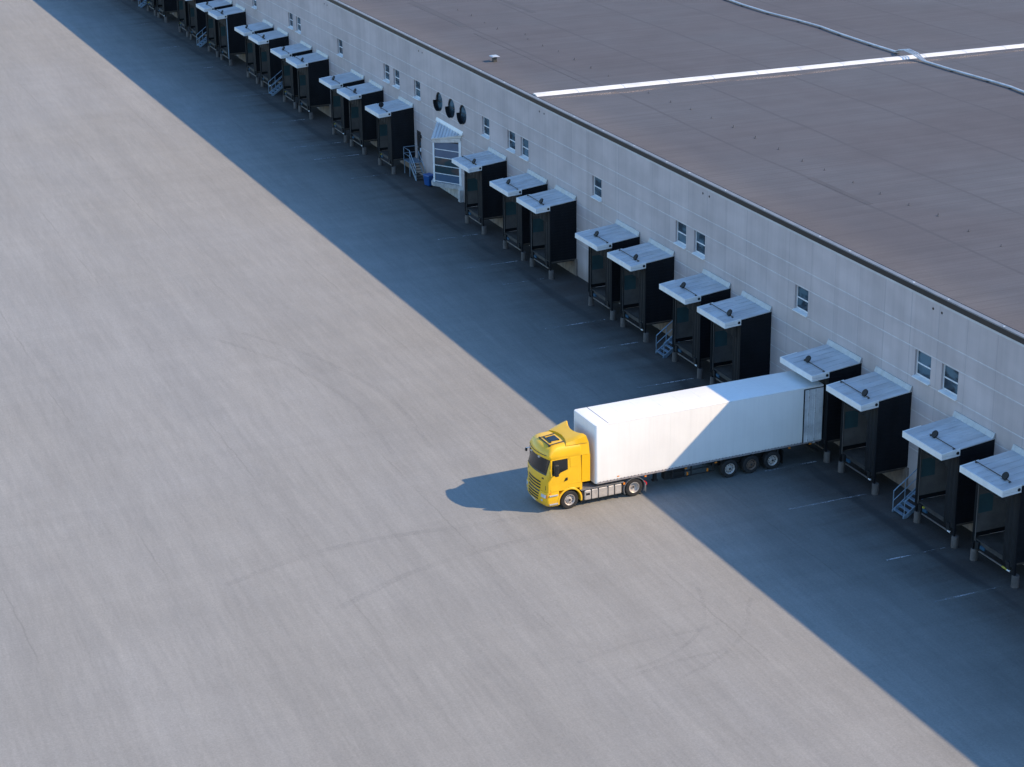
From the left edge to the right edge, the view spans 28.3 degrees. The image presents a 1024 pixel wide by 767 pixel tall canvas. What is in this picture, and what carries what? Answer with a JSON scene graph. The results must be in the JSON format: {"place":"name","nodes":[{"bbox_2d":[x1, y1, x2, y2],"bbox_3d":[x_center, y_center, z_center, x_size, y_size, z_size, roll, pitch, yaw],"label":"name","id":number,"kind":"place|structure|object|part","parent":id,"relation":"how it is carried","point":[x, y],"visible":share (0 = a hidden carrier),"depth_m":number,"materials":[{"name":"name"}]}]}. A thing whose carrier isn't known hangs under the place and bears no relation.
{"place":"outdoors","nodes":[
{"label":"outdoors","id":0,"kind":"place"},
{"bbox_2d":[0,0,1023,766],"bbox_3d":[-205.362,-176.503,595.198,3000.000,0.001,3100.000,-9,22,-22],"label":"yard ground","id":1,"kind":"structure","parent":0,"point":[284,398],"depth_m":103.46,"materials":[{"name":"concrete"}]},
{"bbox_2d":[138,0,146,7],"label":"steel stairs","id":2,"kind":"structure","parent":1,"relation":"on","point":[143,3],"depth_m":240.33,"materials":[{"name":"grey metal"}]},
{"bbox_2d":[196,28,206,46],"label":"steel stairs","id":3,"kind":"structure","parent":1,"relation":"on","point":[201,43],"depth_m":218.10,"materials":[{"name":"grey metal"}]},
{"bbox_2d":[268,70,282,95],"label":"steel stairs","id":4,"kind":"structure","parent":1,"relation":"on","point":[276,89],"depth_m":195.55,"materials":[{"name":"grey metal"}]},
{"bbox_2d":[362,147,366,154],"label":"bollard","id":5,"kind":"object","parent":1,"relation":"on","point":[364,150],"visible":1,"depth_m":173.12,"materials":[{"name":"concrete"}]},
{"bbox_2d":[378,157,382,164],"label":"bollard","id":6,"kind":"object","parent":1,"relation":"on","point":[380,162],"visible":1,"depth_m":169.68,"materials":[{"name":"concrete"}]},
{"bbox_2d":[392,166,395,173],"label":"bollard","id":7,"kind":"object","parent":1,"relation":"on","point":[394,170],"visible":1,"depth_m":166.90,"materials":[{"name":"concrete"}]},
{"bbox_2d":[403,145,424,180],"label":"stairs","id":8,"kind":"structure","parent":1,"relation":"on","point":[409,160],"depth_m":165.69,"materials":[{"name":"metal"}]},
{"bbox_2d":[423,173,432,185],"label":"waste bin","id":9,"kind":"object","parent":1,"relation":"on","point":[428,177],"visible":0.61,"depth_m":163.00,"materials":[{"name":"blue plastic"}]},
{"bbox_2d":[431,117,463,201],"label":"loading bay","id":10,"kind":"object","parent":1,"relation":"on","point":[446,144],"visible":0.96,"depth_m":158.70,"materials":[{"name":"metal"}]},
{"bbox_2d":[434,143,458,184],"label":"sectional door","id":11,"kind":"structure","parent":10,"relation":"in","point":[446,171],"depth_m":158.71,"materials":[{"name":"metal"}]},
{"bbox_2d":[465,215,469,223],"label":"bollard","id":12,"kind":"object","parent":1,"relation":"on","point":[467,219],"visible":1,"depth_m":153.10,"materials":[{"name":"concrete"}]},
{"bbox_2d":[482,225,486,233],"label":"bollard","id":13,"kind":"object","parent":1,"relation":"on","point":[484,229],"visible":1,"depth_m":150.34,"materials":[{"name":"concrete"}]},
{"bbox_2d":[503,240,507,248],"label":"bollard","id":14,"kind":"object","parent":1,"relation":"on","point":[505,244],"visible":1,"depth_m":146.85,"materials":[{"name":"concrete"}]},
{"bbox_2d":[521,251,525,260],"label":"bollard","id":15,"kind":"object","parent":1,"relation":"on","point":[523,255],"visible":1,"depth_m":144.08,"materials":[{"name":"concrete"}]},
{"bbox_2d":[530,258,534,266],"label":"bollard","id":16,"kind":"object","parent":1,"relation":"on","point":[532,262],"visible":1,"depth_m":142.71,"materials":[{"name":"concrete"}]},
{"bbox_2d":[549,270,553,278],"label":"bollard","id":17,"kind":"object","parent":1,"relation":"on","point":[551,274],"visible":1,"depth_m":139.93,"materials":[{"name":"concrete"}]},
{"bbox_2d":[525,421,646,508],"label":"tractor unit","id":18,"kind":"object","parent":1,"relation":"on","point":[557,475],"visible":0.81,"depth_m":103.50,"materials":[{"name":"yellow paint"}]},
{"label":"door","id":19,"kind":"part","parent":18,"relation":"part of","materials":[{"name":"yellow paint"}]},
{"bbox_2d":[588,296,593,305],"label":"bollard","id":20,"kind":"object","parent":1,"relation":"on","point":[590,301],"visible":1,"depth_m":134.47,"materials":[{"name":"concrete"}]},
{"bbox_2d":[610,310,615,319],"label":"bollard","id":21,"kind":"object","parent":1,"relation":"on","point":[613,315],"visible":1,"depth_m":131.70,"materials":[{"name":"concrete"}]},
{"bbox_2d":[620,317,625,326],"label":"bollard","id":22,"kind":"object","parent":1,"relation":"on","point":[623,322],"visible":1,"depth_m":130.36,"materials":[{"name":"concrete"}]},
{"bbox_2d":[643,332,648,342],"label":"bollard","id":23,"kind":"object","parent":1,"relation":"on","point":[646,337],"visible":1,"depth_m":127.59,"materials":[{"name":"concrete"}]},
{"bbox_2d":[655,320,682,357],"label":"steel stairs","id":24,"kind":"structure","parent":1,"relation":"on","point":[664,345],"depth_m":125.48,"materials":[{"name":"grey metal"}]},
{"bbox_2d":[672,351,677,361],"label":"bollard","id":25,"kind":"object","parent":1,"relation":"on","point":[675,356],"visible":1,"depth_m":124.20,"materials":[{"name":"concrete"}]},
{"bbox_2d":[574,370,823,483],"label":"semi trailer","id":26,"kind":"object","parent":1,"relation":"on","point":[726,427],"visible":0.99,"depth_m":106.20,"materials":[{"name":"paint"}]},
{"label":"rear door","id":27,"kind":"part","parent":26,"relation":"part of","materials":[{"name":"white metal"}]},
{"bbox_2d":[697,368,702,378],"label":"bollard","id":28,"kind":"object","parent":1,"relation":"on","point":[699,373],"visible":1,"depth_m":121.41,"materials":[{"name":"concrete"}]},
{"bbox_2d":[710,376,715,384],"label":"bollard","id":29,"kind":"object","parent":1,"relation":"on","point":[712,380],"visible":0.6,"depth_m":120.05,"materials":[{"name":"concrete"}]},
{"bbox_2d":[823,450,829,462],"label":"bollard","id":30,"kind":"object","parent":1,"relation":"on","point":[826,458],"visible":1,"depth_m":109.17,"materials":[{"name":"concrete"}]},
{"bbox_2d":[838,461,844,472],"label":"bollard","id":31,"kind":"object","parent":1,"relation":"on","point":[841,467],"visible":1,"depth_m":107.88,"materials":[{"name":"concrete"}]},
{"bbox_2d":[871,482,878,494],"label":"bollard","id":32,"kind":"object","parent":1,"relation":"on","point":[875,489],"visible":1,"depth_m":105.11,"materials":[{"name":"concrete"}]},
{"bbox_2d":[892,469,925,518],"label":"steel stairs","id":33,"kind":"structure","parent":1,"relation":"on","point":[904,501],"depth_m":102.92,"materials":[{"name":"grey metal"}]},
{"bbox_2d":[913,510,920,522],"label":"bollard","id":34,"kind":"object","parent":1,"relation":"on","point":[917,517],"visible":1,"depth_m":101.80,"materials":[{"name":"concrete"}]},
{"bbox_2d":[950,534,958,547],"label":"bollard","id":35,"kind":"object","parent":1,"relation":"on","point":[954,541],"visible":1,"depth_m":99.01,"materials":[{"name":"concrete"}]},
{"bbox_2d":[970,548,977,560],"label":"bollard","id":36,"kind":"object","parent":1,"relation":"on","point":[974,554],"visible":1,"depth_m":97.67,"materials":[{"name":"concrete"}]},
{"bbox_2d":[1011,574,1019,587],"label":"bollard","id":37,"kind":"object","parent":1,"relation":"on","point":[1014,581],"visible":1,"depth_m":94.89,"materials":[{"name":"concrete"}]},
{"bbox_2d":[170,0,1023,564],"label":"warehouse","id":38,"kind":"structure","parent":0,"point":[814,186],"depth_m":135.22,"materials":[{"name":"grey concrete"}]},
{"bbox_2d":[146,0,155,9],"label":"dock shelter","id":39,"kind":"object","parent":38,"relation":"attached to","point":[152,3],"visible":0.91,"depth_m":235.78,"materials":[{"name":"black rubber"}]},
{"bbox_2d":[156,0,176,16],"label":"dock shelter","id":40,"kind":"object","parent":38,"relation":"attached to","point":[166,6],"visible":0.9,"depth_m":231.22,"materials":[{"name":"black rubber"}]},
{"bbox_2d":[176,0,188,30],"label":"dock shelter","id":41,"kind":"object","parent":38,"relation":"attached to","point":[182,12],"visible":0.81,"depth_m":224.65,"materials":[{"name":"black rubber"}]},
{"bbox_2d":[186,0,213,37],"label":"dock shelter","id":42,"kind":"object","parent":38,"relation":"attached to","point":[197,20],"visible":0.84,"depth_m":218.53,"materials":[{"name":"black rubber"}]},
{"bbox_2d":[196,0,232,50],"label":"dock shelter","id":43,"kind":"object","parent":38,"relation":"attached to","point":[211,26],"visible":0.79,"depth_m":212.45,"materials":[{"name":"black rubber"}]},
{"bbox_2d":[208,3,245,59],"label":"dock shelter","id":44,"kind":"object","parent":38,"relation":"attached to","point":[231,39],"visible":0.98,"depth_m":208.03,"materials":[{"name":"black rubber"}]},
{"bbox_2d":[234,19,273,76],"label":"dock shelter","id":45,"kind":"object","parent":38,"relation":"attached to","point":[252,54],"visible":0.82,"depth_m":199.96,"materials":[{"name":"black rubber"}]},
{"bbox_2d":[248,27,288,85],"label":"dock shelter","id":46,"kind":"object","parent":38,"relation":"attached to","point":[270,64],"visible":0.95,"depth_m":195.56,"materials":[{"name":"black rubber"}]},
{"bbox_2d":[288,13,292,29],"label":"window","id":47,"kind":"structure","parent":38,"relation":"in","point":[291,16],"depth_m":193.89,"materials":[{"name":"clear glass"}]},
{"bbox_2d":[270,40,311,101],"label":"dock shelter","id":48,"kind":"object","parent":38,"relation":"attached to","point":[289,75],"visible":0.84,"depth_m":189.59,"materials":[{"name":"black rubber"}]},
{"bbox_2d":[295,17,300,33],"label":"window","id":49,"kind":"structure","parent":38,"relation":"in","point":[298,31],"depth_m":191.82,"materials":[{"name":"clear glass"}]},
{"bbox_2d":[286,49,330,112],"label":"dock shelter","id":50,"kind":"object","parent":38,"relation":"attached to","point":[312,68],"visible":0.98,"depth_m":185.21,"materials":[{"name":"black rubber"}]},
{"bbox_2d":[336,39,342,57],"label":"window","id":51,"kind":"structure","parent":38,"relation":"in","point":[340,54],"depth_m":181.39,"materials":[{"name":"clear glass"}]},
{"bbox_2d":[319,69,364,134],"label":"dock shelter","id":52,"kind":"object","parent":38,"relation":"attached to","point":[340,106],"visible":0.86,"depth_m":177.11,"materials":[{"name":"black rubber"}]},
{"bbox_2d":[337,79,383,147],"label":"dock shelter","id":53,"kind":"object","parent":38,"relation":"attached to","point":[362,120],"visible":0.94,"depth_m":172.76,"materials":[{"name":"black rubber"}]},
{"bbox_2d":[382,64,389,83],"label":"window","id":54,"kind":"structure","parent":38,"relation":"in","point":[387,79],"depth_m":171.07,"materials":[{"name":"clear glass"}]},
{"bbox_2d":[365,96,414,166],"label":"dock shelter","id":55,"kind":"object","parent":38,"relation":"attached to","point":[395,126],"visible":1,"depth_m":166.53,"materials":[{"name":"black rubber"}]},
{"bbox_2d":[392,69,399,89],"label":"window","id":56,"kind":"structure","parent":38,"relation":"in","point":[397,85],"depth_m":168.95,"materials":[{"name":"clear glass"}]},
{"bbox_2d":[413,80,420,100],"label":"window","id":57,"kind":"structure","parent":38,"relation":"in","point":[417,84],"depth_m":164.83,"materials":[{"name":"clear glass"}]},
{"bbox_2d":[417,130,421,160],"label":"door","id":58,"kind":"structure","parent":38,"relation":"in","point":[418,132],"depth_m":166.13,"materials":[{"name":"white paint"}]},
{"bbox_2d":[433,92,441,110],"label":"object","id":59,"kind":"structure","parent":38,"relation":"in","point":[437,103],"depth_m":160.76,"materials":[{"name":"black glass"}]},
{"bbox_2d":[445,99,454,117],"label":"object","id":60,"kind":"structure","parent":38,"relation":"in","point":[450,109],"depth_m":158.52,"materials":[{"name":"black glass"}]},
{"bbox_2d":[456,105,465,123],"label":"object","id":61,"kind":"structure","parent":38,"relation":"in","point":[461,116],"depth_m":156.48,"materials":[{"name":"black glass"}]},
{"bbox_2d":[452,147,506,225],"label":"dock shelter","id":62,"kind":"object","parent":38,"relation":"attached to","point":[481,171],"visible":0.95,"depth_m":150.04,"materials":[{"name":"black rubber"}]},
{"bbox_2d":[481,117,489,139],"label":"window","id":63,"kind":"structure","parent":38,"relation":"in","point":[486,121],"depth_m":152.43,"materials":[{"name":"clear glass"}]},
{"bbox_2d":[506,131,514,153],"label":"window","id":64,"kind":"structure","parent":38,"relation":"in","point":[511,148],"depth_m":148.26,"materials":[{"name":"clear glass"}]},
{"bbox_2d":[489,169,547,251],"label":"dock shelter","id":65,"kind":"object","parent":38,"relation":"attached to","point":[516,215],"visible":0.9,"depth_m":143.91,"materials":[{"name":"black rubber"}]},
{"bbox_2d":[519,138,528,160],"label":"window","id":66,"kind":"structure","parent":38,"relation":"in","point":[524,156],"depth_m":146.21,"materials":[{"name":"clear glass"}]},
{"bbox_2d":[516,185,576,270],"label":"dock shelter","id":67,"kind":"object","parent":38,"relation":"attached to","point":[553,221],"visible":0.99,"depth_m":139.65,"materials":[{"name":"black rubber"}]},
{"bbox_2d":[590,176,601,201],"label":"window","id":68,"kind":"structure","parent":38,"relation":"in","point":[597,182],"depth_m":135.89,"materials":[{"name":"clear glass"}]},
{"bbox_2d":[575,219,639,310],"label":"dock shelter","id":69,"kind":"object","parent":38,"relation":"attached to","point":[604,271],"visible":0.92,"depth_m":131.56,"materials":[{"name":"black rubber"}]},
{"bbox_2d":[607,238,674,332],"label":"dock shelter","id":70,"kind":"object","parent":38,"relation":"attached to","point":[647,268],"visible":0.99,"depth_m":127.34,"materials":[{"name":"black rubber"}]},
{"bbox_2d":[673,221,685,248],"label":"window","id":71,"kind":"structure","parent":38,"relation":"in","point":[681,228],"depth_m":125.58,"materials":[{"name":"clear glass"}]},
{"bbox_2d":[659,268,730,368],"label":"dock shelter","id":72,"kind":"object","parent":38,"relation":"attached to","point":[690,295],"visible":0.89,"depth_m":121.30,"materials":[{"name":"black rubber"}]},
{"bbox_2d":[692,231,704,259],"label":"window","id":73,"kind":"structure","parent":38,"relation":"in","point":[700,238],"depth_m":123.46,"materials":[{"name":"clear glass"}]},
{"bbox_2d":[697,290,771,382],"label":"dock shelter","id":74,"kind":"object","parent":38,"relation":"attached to","point":[740,340],"visible":0.87,"depth_m":117.00,"materials":[{"name":"black rubber"}]},
{"bbox_2d":[792,285,807,316],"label":"window","id":75,"kind":"structure","parent":38,"relation":"in","point":[802,294],"depth_m":113.23,"materials":[{"name":"clear glass"}]},
{"bbox_2d":[780,339,861,451],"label":"dock shelter","id":76,"kind":"object","parent":38,"relation":"attached to","point":[838,362],"visible":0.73,"depth_m":108.63,"materials":[{"name":"white metal"}]},
{"bbox_2d":[826,366,912,483],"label":"dock shelter","id":77,"kind":"object","parent":38,"relation":"attached to","point":[876,412],"visible":0.98,"depth_m":104.88,"materials":[{"name":"black rubber"}]},
{"bbox_2d":[729,0,1023,92],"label":"roof pipe","id":78,"kind":"object","parent":38,"relation":"on","point":[920,57],"visible":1,"depth_m":155.97,"materials":[{"name":"metal"}]},
{"bbox_2d":[911,350,930,385],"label":"window","id":79,"kind":"structure","parent":38,"relation":"in","point":[923,369],"depth_m":103.05,"materials":[{"name":"clear glass"}]},
{"bbox_2d":[938,364,958,400],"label":"window","id":80,"kind":"structure","parent":38,"relation":"in","point":[950,379],"depth_m":101.03,"materials":[{"name":"clear glass"}]},
{"bbox_2d":[902,410,995,535],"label":"dock shelter","id":81,"kind":"object","parent":38,"relation":"attached to","point":[949,446],"visible":0.95,"depth_m":98.88,"materials":[{"name":"black rubber"}]},
{"bbox_2d":[959,444,1023,575],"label":"dock shelter","id":82,"kind":"object","parent":38,"relation":"attached to","point":[998,479],"visible":1,"depth_m":95.24,"materials":[{"name":"black rubber"}]}
]}

